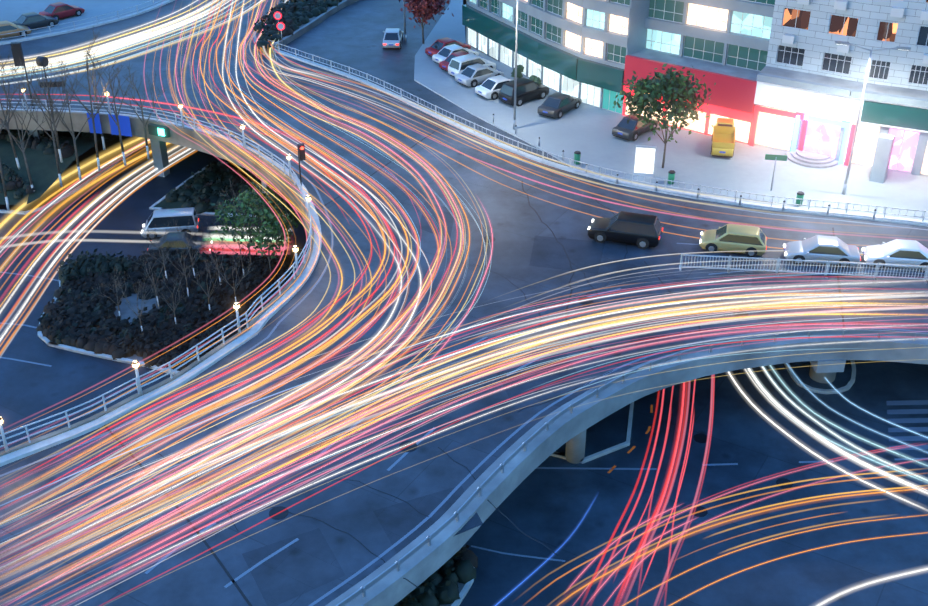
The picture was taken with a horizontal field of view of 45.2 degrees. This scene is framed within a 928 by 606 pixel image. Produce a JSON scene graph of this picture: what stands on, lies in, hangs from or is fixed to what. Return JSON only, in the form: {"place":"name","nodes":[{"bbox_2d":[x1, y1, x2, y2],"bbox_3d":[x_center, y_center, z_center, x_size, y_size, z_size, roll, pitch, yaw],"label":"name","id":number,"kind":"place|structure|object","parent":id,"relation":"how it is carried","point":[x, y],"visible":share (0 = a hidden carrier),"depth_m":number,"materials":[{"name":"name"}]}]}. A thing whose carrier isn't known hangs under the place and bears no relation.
{"place":"outdoors","nodes":[
{"label":"outdoors","id":0,"kind":"place"},
{"bbox_2d":[31,61,109,179],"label":"bare tree","id":1,"kind":"object","parent":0,"point":[75,147],"visible":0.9,"depth_m":88.86,"materials":[{"name":"brown plant"}]},
{"bbox_2d":[73,54,136,165],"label":"bare tree","id":2,"kind":"object","parent":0,"point":[119,130],"visible":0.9,"depth_m":89.31,"materials":[{"name":"brown plant"}]},
{"bbox_2d":[109,70,164,158],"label":"bare tree","id":3,"kind":"object","parent":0,"point":[145,134],"visible":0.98,"depth_m":90.25,"materials":[{"name":"brown plant"}]},
{"bbox_2d":[0,139,308,451],"bbox_3d":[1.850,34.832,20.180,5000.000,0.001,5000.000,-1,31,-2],"label":"road","id":4,"kind":"structure","parent":0,"point":[32,392],"depth_m":83.31,"materials":[{"name":"grey asphalt"}]},
{"bbox_2d":[0,43,12,210],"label":"bare tree","id":5,"kind":"object","parent":4,"relation":"on","point":[4,187],"visible":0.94,"depth_m":86.80,"materials":[{"name":"brown plant"}]},
{"bbox_2d":[0,140,149,214],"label":"island kerb","id":6,"kind":"structure","parent":4,"relation":"on","point":[96,176],"depth_m":93.97,"materials":[{"name":"concrete"}]},
{"bbox_2d":[0,136,147,205],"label":"island grass","id":7,"kind":"structure","parent":6,"relation":"on","point":[43,169],"depth_m":92.45,"materials":[{"name":"green plant"}]},
{"bbox_2d":[0,54,36,168],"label":"bare tree","id":8,"kind":"object","parent":7,"relation":"on","point":[6,123],"visible":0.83,"depth_m":89.68,"materials":[{"name":"brown plant"}]},
{"bbox_2d":[0,82,59,187],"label":"bare tree","id":9,"kind":"object","parent":7,"relation":"on","point":[21,143],"visible":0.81,"depth_m":88.04,"materials":[{"name":"brown plant"}]},
{"bbox_2d":[10,42,64,141],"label":"signal poles","id":10,"kind":"object","parent":7,"relation":"on","point":[17,52],"depth_m":91.28,"materials":[{"name":"black metal"}]},
{"bbox_2d":[1,60,87,186],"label":"bare tree","id":11,"kind":"object","parent":7,"relation":"on","point":[55,150],"visible":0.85,"depth_m":88.69,"materials":[{"name":"brown plant"}]},
{"bbox_2d":[15,65,77,162],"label":"bare tree","id":12,"kind":"object","parent":7,"relation":"on","point":[56,135],"visible":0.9,"depth_m":89.98,"materials":[{"name":"brown plant"}]},
{"bbox_2d":[0,129,139,198],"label":"shrubs","id":13,"kind":"object","parent":7,"relation":"on","point":[45,145],"visible":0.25,"depth_m":94.09,"materials":[{"name":"plant"}]},
{"bbox_2d":[44,27,124,171],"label":"bare tree","id":14,"kind":"object","parent":7,"relation":"on","point":[94,131],"visible":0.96,"depth_m":88.17,"materials":[{"name":"brown plant"}]},
{"bbox_2d":[69,48,121,149],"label":"bare tree","id":15,"kind":"object","parent":7,"relation":"on","point":[102,136],"visible":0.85,"depth_m":91.52,"materials":[{"name":"brown plant"}]},
{"bbox_2d":[40,293,174,374],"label":"island soil","id":16,"kind":"structure","parent":4,"relation":"on","point":[126,311],"depth_m":77.24,"materials":[{"name":"soil"}]},
{"bbox_2d":[56,248,130,282],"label":"green hedge","id":17,"kind":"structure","parent":16,"relation":"on","point":[100,263],"depth_m":80.59,"materials":[{"name":"green plant"}]},
{"bbox_2d":[92,266,130,320],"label":"bare tree","id":18,"kind":"object","parent":16,"relation":"on","point":[116,289],"visible":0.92,"depth_m":74.41,"materials":[{"name":"brown plant"}]},
{"bbox_2d":[114,278,157,330],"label":"bare tree","id":19,"kind":"object","parent":16,"relation":"on","point":[139,316],"visible":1,"depth_m":72.76,"materials":[{"name":"brown plant"}]},
{"bbox_2d":[138,247,173,308],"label":"bare tree","id":20,"kind":"object","parent":16,"relation":"on","point":[154,284],"visible":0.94,"depth_m":75.46,"materials":[{"name":"brown plant"}]},
{"bbox_2d":[138,222,184,277],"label":"bare tree","id":21,"kind":"object","parent":16,"relation":"on","point":[154,244],"visible":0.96,"depth_m":78.61,"materials":[{"name":"brown plant"}]},
{"bbox_2d":[151,271,187,323],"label":"bare tree","id":22,"kind":"object","parent":16,"relation":"on","point":[165,300],"visible":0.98,"depth_m":73.23,"materials":[{"name":"brown plant"}]},
{"bbox_2d":[36,242,308,370],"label":"island shrubs","id":23,"kind":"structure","parent":16,"relation":"on","point":[78,314],"depth_m":76.62,"materials":[{"name":"green plant"}]},
{"bbox_2d":[157,238,202,295],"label":"bare tree","id":24,"kind":"object","parent":16,"relation":"on","point":[184,274],"visible":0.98,"depth_m":76.52,"materials":[{"name":"brown plant"}]},
{"bbox_2d":[173,218,213,277],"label":"bare tree","id":25,"kind":"object","parent":16,"relation":"on","point":[194,246],"visible":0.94,"depth_m":79.00,"materials":[{"name":"brown plant"}]},
{"bbox_2d":[183,259,227,309],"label":"bare tree","id":26,"kind":"object","parent":16,"relation":"on","point":[205,261],"visible":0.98,"depth_m":74.53,"materials":[{"name":"brown plant"}]},
{"bbox_2d":[199,230,224,284],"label":"bare tree","id":27,"kind":"object","parent":16,"relation":"on","point":[215,254],"visible":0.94,"depth_m":78.10,"materials":[{"name":"brown plant"}]},
{"bbox_2d":[211,250,254,301],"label":"bare tree","id":28,"kind":"object","parent":16,"relation":"on","point":[235,267],"visible":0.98,"depth_m":75.79,"materials":[{"name":"brown plant"}]},
{"bbox_2d":[216,223,260,276],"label":"bare tree","id":29,"kind":"object","parent":16,"relation":"on","point":[239,247],"visible":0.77,"depth_m":78.69,"materials":[{"name":"brown plant"}]},
{"bbox_2d":[208,177,279,265],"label":"leafy tree","id":30,"kind":"object","parent":16,"relation":"on","point":[230,206],"visible":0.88,"depth_m":78.87,"materials":[{"name":"green plant"}]},
{"bbox_2d":[226,186,281,235],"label":"leafy tree","id":31,"kind":"object","parent":16,"relation":"on","point":[262,200],"visible":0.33,"depth_m":81.46,"materials":[{"name":"green plant"}]},
{"bbox_2d":[233,199,296,275],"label":"leafy tree","id":32,"kind":"object","parent":16,"relation":"on","point":[277,228],"visible":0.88,"depth_m":77.96,"materials":[{"name":"green plant"}]},
{"bbox_2d":[253,192,302,251],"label":"leafy tree","id":33,"kind":"object","parent":16,"relation":"on","point":[291,217],"visible":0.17,"depth_m":81.86,"materials":[{"name":"green plant"}]},
{"bbox_2d":[150,139,169,176],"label":"ramp pier","id":34,"kind":"structure","parent":4,"relation":"on","point":[160,155],"depth_m":95.53,"materials":[{"name":"concrete"}]},
{"bbox_2d":[37,249,300,374],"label":"curb","id":35,"kind":"structure","parent":4,"relation":"on","point":[77,350],"depth_m":72.47,"materials":[{"name":"concrete"}]},
{"bbox_2d":[141,207,198,239],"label":"silver van","id":36,"kind":"object","parent":4,"relation":"on","point":[160,220],"visible":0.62,"depth_m":86.01,"materials":[{"name":"grey paint"}]},
{"bbox_2d":[148,232,212,254],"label":"dark car","id":37,"kind":"object","parent":4,"relation":"on","point":[169,237],"visible":0.46,"depth_m":83.50,"materials":[{"name":"grey paint"}]},
{"bbox_2d":[149,170,289,217],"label":"ground","id":38,"kind":"structure","parent":4,"relation":"on","point":[165,204],"depth_m":91.34,"materials":[{"name":"plant"}]},
{"bbox_2d":[165,161,292,214],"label":"shrubbery","id":39,"kind":"object","parent":38,"relation":"on","point":[207,188],"visible":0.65,"depth_m":93.07,"materials":[{"name":"green plant"}]},
{"bbox_2d":[149,162,296,217],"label":"curb","id":40,"kind":"structure","parent":4,"relation":"on","point":[163,198],"depth_m":90.77,"materials":[{"name":"concrete"}]},
{"bbox_2d":[266,183,288,215],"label":"leafy tree","id":41,"kind":"object","parent":4,"relation":"on","point":[269,188],"visible":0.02,"depth_m":87.33,"materials":[{"name":"green plant"}]},
{"bbox_2d":[23,236,792,519],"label":"manhole covers","id":42,"kind":"object","parent":4,"relation":"on","point":[278,513],"visible":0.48,"depth_m":59.92,"materials":[{"name":"grey metal"}]},
{"bbox_2d":[440,574,473,605],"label":"island soil","id":43,"kind":"structure","parent":4,"relation":"on","point":[461,586],"depth_m":54.61,"materials":[{"name":"soil"}]},
{"bbox_2d":[394,544,477,605],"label":"island shrubs","id":44,"kind":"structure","parent":43,"relation":"on","point":[435,588],"depth_m":54.09,"materials":[{"name":"plant"}]},
{"bbox_2d":[0,54,927,605],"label":"white road markings","id":45,"kind":"object","parent":4,"relation":"on","point":[912,420],"visible":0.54,"depth_m":63.41,"materials":[{"name":"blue paint"}]},
{"bbox_2d":[0,108,321,466],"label":"ramp parapet wall","id":46,"kind":"structure","parent":0,"point":[136,400],"depth_m":72.93,"materials":[{"name":"grey concrete"}]},
{"bbox_2d":[87,113,169,137],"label":"road signs","id":47,"kind":"object","parent":46,"relation":"attached to","point":[153,129],"visible":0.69,"depth_m":91.80,"materials":[{"name":"blue metal"}]},
{"bbox_2d":[0,98,311,447],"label":"ramp railing","id":48,"kind":"object","parent":46,"relation":"on","point":[222,328],"visible":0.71,"depth_m":64.53,"materials":[{"name":"white metal"}]},
{"bbox_2d":[256,0,356,54],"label":"median soil","id":49,"kind":"structure","parent":0,"point":[302,25],"depth_m":112.64,"materials":[{"name":"soil"}]},
{"bbox_2d":[274,12,284,46],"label":"round gore signs","id":50,"kind":"object","parent":49,"relation":"on","point":[280,25],"visible":1,"depth_m":106.24,"materials":[{"name":"red metal"}]},
{"bbox_2d":[253,0,341,49],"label":"median shrubs","id":51,"kind":"object","parent":49,"relation":"on","point":[296,14],"visible":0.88,"depth_m":112.98,"materials":[{"name":"green plant"}]},
{"bbox_2d":[0,0,927,605],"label":"road","id":52,"kind":"structure","parent":0,"point":[488,190],"depth_m":65.57,"materials":[{"name":"grey asphalt"}]},
{"bbox_2d":[0,0,166,41],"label":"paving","id":53,"kind":"structure","parent":52,"relation":"on","point":[12,10],"depth_m":118.61,"materials":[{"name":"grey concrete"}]},
{"bbox_2d":[0,21,30,38],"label":"car","id":54,"kind":"object","parent":53,"relation":"on","point":[8,27],"visible":0.83,"depth_m":109.81,"materials":[{"name":"brown paint"}]},
{"bbox_2d":[12,2,84,28],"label":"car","id":55,"kind":"object","parent":53,"relation":"on","point":[32,20],"depth_m":113.91,"materials":[{"name":"red metal"}]},
{"bbox_2d":[0,0,174,44],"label":"ramp kerb","id":56,"kind":"structure","parent":52,"relation":"on","point":[89,26],"depth_m":113.28,"materials":[{"name":"concrete"}]},
{"bbox_2d":[0,0,168,38],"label":"ramp railing","id":57,"kind":"object","parent":56,"relation":"on","point":[50,30],"visible":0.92,"depth_m":112.69,"materials":[{"name":"metal"}]},
{"bbox_2d":[0,87,311,451],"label":"street lamps","id":58,"kind":"object","parent":52,"relation":"on","point":[135,364],"visible":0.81,"depth_m":68.40,"materials":[{"name":"white metal"}]},
{"bbox_2d":[297,143,305,188],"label":"traffic light","id":59,"kind":"object","parent":52,"relation":"on","point":[301,151],"visible":0.85,"depth_m":78.36,"materials":[{"name":"black metal"}]},
{"bbox_2d":[253,0,358,54],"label":"curb","id":60,"kind":"structure","parent":52,"relation":"on","point":[333,11],"depth_m":112.26,"materials":[{"name":"concrete"}]},
{"bbox_2d":[382,28,403,48],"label":"car","id":61,"kind":"object","parent":52,"relation":"on","point":[393,38],"visible":1,"depth_m":107.40,"materials":[{"name":"grey paint"}]},
{"bbox_2d":[403,0,406,42],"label":"pole","id":62,"kind":"object","parent":52,"relation":"on","point":[405,38],"visible":1,"depth_m":108.60,"materials":[{"name":"silver metal"}]},
{"bbox_2d":[154,199,767,530],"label":"fine deck cracks","id":63,"kind":"object","parent":52,"relation":"on","point":[518,411],"visible":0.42,"depth_m":57.88,"materials":[{"name":"black"}]},
{"bbox_2d":[90,123,844,605],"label":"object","id":64,"kind":"object","parent":52,"relation":"on","point":[438,447],"visible":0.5,"depth_m":54.41,"materials":[{"name":"black"}]},
{"bbox_2d":[242,201,821,605],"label":"road patches","id":65,"kind":"object","parent":52,"relation":"on","point":[306,562],"visible":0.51,"depth_m":58.77,"materials":[{"name":"grey asphalt"}]},
{"bbox_2d":[269,40,927,220],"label":"edge fence","id":66,"kind":"object","parent":52,"relation":"on","point":[600,167],"visible":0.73,"depth_m":81.69,"materials":[{"name":"white metal"}]},
{"bbox_2d":[273,49,927,223],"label":"kerb","id":67,"kind":"structure","parent":52,"relation":"on","point":[482,136],"depth_m":84.40,"materials":[{"name":"concrete"}]},
{"bbox_2d":[587,211,662,248],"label":"black suv","id":68,"kind":"object","parent":52,"relation":"on","point":[641,231],"visible":1,"depth_m":72.71,"materials":[{"name":"black paint"}]},
{"bbox_2d":[325,334,927,605],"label":"deck kerb","id":69,"kind":"structure","parent":52,"relation":"on","point":[438,541],"depth_m":55.19,"materials":[{"name":"concrete"}]},
{"bbox_2d":[336,329,927,605],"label":"deck guardrail","id":70,"kind":"object","parent":69,"relation":"on","point":[428,539],"visible":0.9,"depth_m":57.84,"materials":[{"name":"silver metal"}]},
{"bbox_2d":[414,0,927,226],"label":"sidewalk paving","id":71,"kind":"structure","parent":52,"relation":"on","point":[585,130],"depth_m":84.64,"materials":[{"name":"white concrete"}]},
{"bbox_2d":[399,0,453,43],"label":"tree","id":72,"kind":"object","parent":71,"relation":"on","point":[424,10],"visible":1,"depth_m":106.03,"materials":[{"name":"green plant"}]},
{"bbox_2d":[425,37,470,56],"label":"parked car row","id":73,"kind":"object","parent":71,"relation":"on","point":[436,46],"visible":0.42,"depth_m":104.82,"materials":[{"name":"red paint"}]},
{"bbox_2d":[432,44,478,63],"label":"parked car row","id":74,"kind":"object","parent":71,"relation":"on","point":[443,53],"visible":0.54,"depth_m":103.11,"materials":[{"name":"white paint"}]},
{"bbox_2d":[439,51,482,71],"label":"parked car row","id":75,"kind":"object","parent":71,"relation":"on","point":[444,64],"visible":0.31,"depth_m":101.47,"materials":[{"name":"red paint"}]},
{"bbox_2d":[448,53,495,76],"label":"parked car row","id":76,"kind":"object","parent":71,"relation":"on","point":[458,65],"visible":0.48,"depth_m":99.69,"materials":[{"name":"white paint"}]},
{"bbox_2d":[455,63,503,86],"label":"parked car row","id":77,"kind":"object","parent":71,"relation":"on","point":[473,75],"visible":0.92,"depth_m":98.38,"materials":[{"name":"grey paint"}]},
{"bbox_2d":[475,75,512,99],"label":"white parked car","id":78,"kind":"object","parent":71,"relation":"on","point":[489,87],"visible":0.65,"depth_m":95.55,"materials":[{"name":"white paint"}]},
{"bbox_2d":[513,0,517,129],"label":"street lamp","id":79,"kind":"object","parent":71,"relation":"on","point":[514,115],"visible":0.94,"depth_m":87.50,"materials":[{"name":"silver metal"}]},
{"bbox_2d":[499,77,548,106],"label":"black suv","id":80,"kind":"object","parent":71,"relation":"on","point":[527,90],"visible":0.9,"depth_m":94.27,"materials":[{"name":"black paint"}]},
{"bbox_2d":[511,65,541,83],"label":"planter shrub","id":81,"kind":"object","parent":71,"relation":"on","point":[534,78],"visible":0.67,"depth_m":98.59,"materials":[{"name":"green plant"}]},
{"bbox_2d":[462,0,649,114],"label":"building","id":82,"kind":"structure","parent":71,"relation":"on","point":[581,49],"depth_m":94.26,"materials":[{"name":"grey glass"}]},
{"bbox_2d":[537,92,581,118],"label":"car","id":83,"kind":"object","parent":71,"relation":"on","point":[556,105],"visible":0.96,"depth_m":92.03,"materials":[{"name":"grey paint"}]},
{"bbox_2d":[612,114,658,140],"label":"parked car","id":84,"kind":"object","parent":71,"relation":"on","point":[624,129],"visible":0.81,"depth_m":87.90,"materials":[{"name":"grey paint"}]},
{"bbox_2d":[633,145,655,176],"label":"billboard","id":85,"kind":"object","parent":71,"relation":"on","point":[644,161],"visible":0.96,"depth_m":81.53,"materials":[{"name":"grey"}]},
{"bbox_2d":[613,63,715,167],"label":"tree","id":86,"kind":"object","parent":71,"relation":"on","point":[677,94],"visible":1,"depth_m":80.12,"materials":[{"name":"green plant"}]},
{"bbox_2d":[492,114,875,218],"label":"bollards","id":87,"kind":"object","parent":71,"relation":"on","point":[698,189],"visible":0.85,"depth_m":79.69,"materials":[{"name":"silver metal"}]},
{"bbox_2d":[574,151,803,205],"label":"litter bins","id":88,"kind":"object","parent":71,"relation":"on","point":[671,173],"visible":0.94,"depth_m":80.66,"materials":[{"name":"green"}]},
{"bbox_2d":[623,0,774,143],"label":"red shop building","id":89,"kind":"structure","parent":71,"relation":"on","point":[723,45],"depth_m":87.28,"materials":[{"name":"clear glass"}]},
{"bbox_2d":[711,118,734,156],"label":"van","id":90,"kind":"object","parent":71,"relation":"on","point":[723,139],"visible":0.98,"depth_m":85.72,"materials":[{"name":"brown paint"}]},
{"bbox_2d":[765,154,786,190],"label":"street name sign","id":91,"kind":"object","parent":71,"relation":"on","point":[776,157],"visible":1,"depth_m":78.79,"materials":[{"name":"green metal"}]},
{"bbox_2d":[835,41,910,194],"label":"street lamp","id":92,"kind":"object","parent":71,"relation":"on","point":[858,118],"visible":1,"depth_m":75.88,"materials":[{"name":"silver metal"}]},
{"bbox_2d":[699,224,766,256],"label":"car","id":93,"kind":"object","parent":52,"relation":"on","point":[749,241],"visible":0.9,"depth_m":71.74,"materials":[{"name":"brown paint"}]},
{"bbox_2d":[679,253,927,282],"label":"railing","id":94,"kind":"object","parent":52,"relation":"on","point":[828,262],"visible":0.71,"depth_m":69.52,"materials":[{"name":"white metal"}]},
{"bbox_2d":[783,235,860,267],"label":"silver sedan car","id":95,"kind":"object","parent":52,"relation":"on","point":[824,248],"visible":0.81,"depth_m":70.53,"materials":[{"name":"grey paint"}]},
{"bbox_2d":[862,239,927,272],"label":"white sedan car","id":96,"kind":"object","parent":52,"relation":"on","point":[904,252],"visible":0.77,"depth_m":70.09,"materials":[{"name":"white paint"}]},
{"bbox_2d":[0,0,927,605],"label":"light trails","id":97,"kind":"object","parent":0,"point":[324,432],"visible":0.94,"depth_m":62.17,"materials":[{"name":"multicoloured"}]},
{"bbox_2d":[459,360,927,605],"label":"road","id":98,"kind":"structure","parent":0,"point":[551,509],"depth_m":59.60,"materials":[{"name":"asphalt"}]},
{"bbox_2d":[451,579,473,605],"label":"island kerb","id":99,"kind":"structure","parent":98,"relation":"on","point":[464,590],"depth_m":54.30,"materials":[{"name":"concrete"}]},
{"bbox_2d":[565,430,585,463],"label":"pillar","id":100,"kind":"structure","parent":98,"relation":"on","point":[575,450],"depth_m":62.60,"materials":[{"name":"concrete"}]},
{"bbox_2d":[551,404,629,462],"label":"pillar paving","id":101,"kind":"structure","parent":98,"relation":"on","point":[609,431],"depth_m":65.18,"materials":[{"name":"concrete"}]},
{"bbox_2d":[550,402,633,463],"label":"curb","id":102,"kind":"structure","parent":98,"relation":"on","point":[600,453],"depth_m":63.96,"materials":[{"name":"concrete"}]},
{"bbox_2d":[607,405,652,472],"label":"orange road markings","id":103,"kind":"object","parent":98,"relation":"on","point":[633,447],"visible":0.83,"depth_m":65.39,"materials":[{"name":"orange paint"}]},
{"bbox_2d":[785,360,853,393],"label":"pillar paving","id":104,"kind":"structure","parent":98,"relation":"on","point":[801,370],"depth_m":70.18,"materials":[{"name":"concrete"}]},
{"bbox_2d":[784,360,855,393],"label":"curb","id":105,"kind":"structure","parent":98,"relation":"on","point":[834,391],"depth_m":69.42,"materials":[{"name":"concrete"}]},
{"bbox_2d":[809,365,835,382],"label":"pillar","id":106,"kind":"structure","parent":98,"relation":"on","point":[819,377],"depth_m":69.48,"materials":[{"name":"concrete"}]},
{"bbox_2d":[810,359,845,372],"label":"pillar","id":107,"kind":"structure","parent":106,"relation":"on","point":[828,366],"depth_m":63.74,"materials":[{"name":"concrete"}]},
{"bbox_2d":[749,0,927,183],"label":"building","id":108,"kind":"structure","parent":0,"point":[811,75],"depth_m":82.21,"materials":[{"name":"white tile"}]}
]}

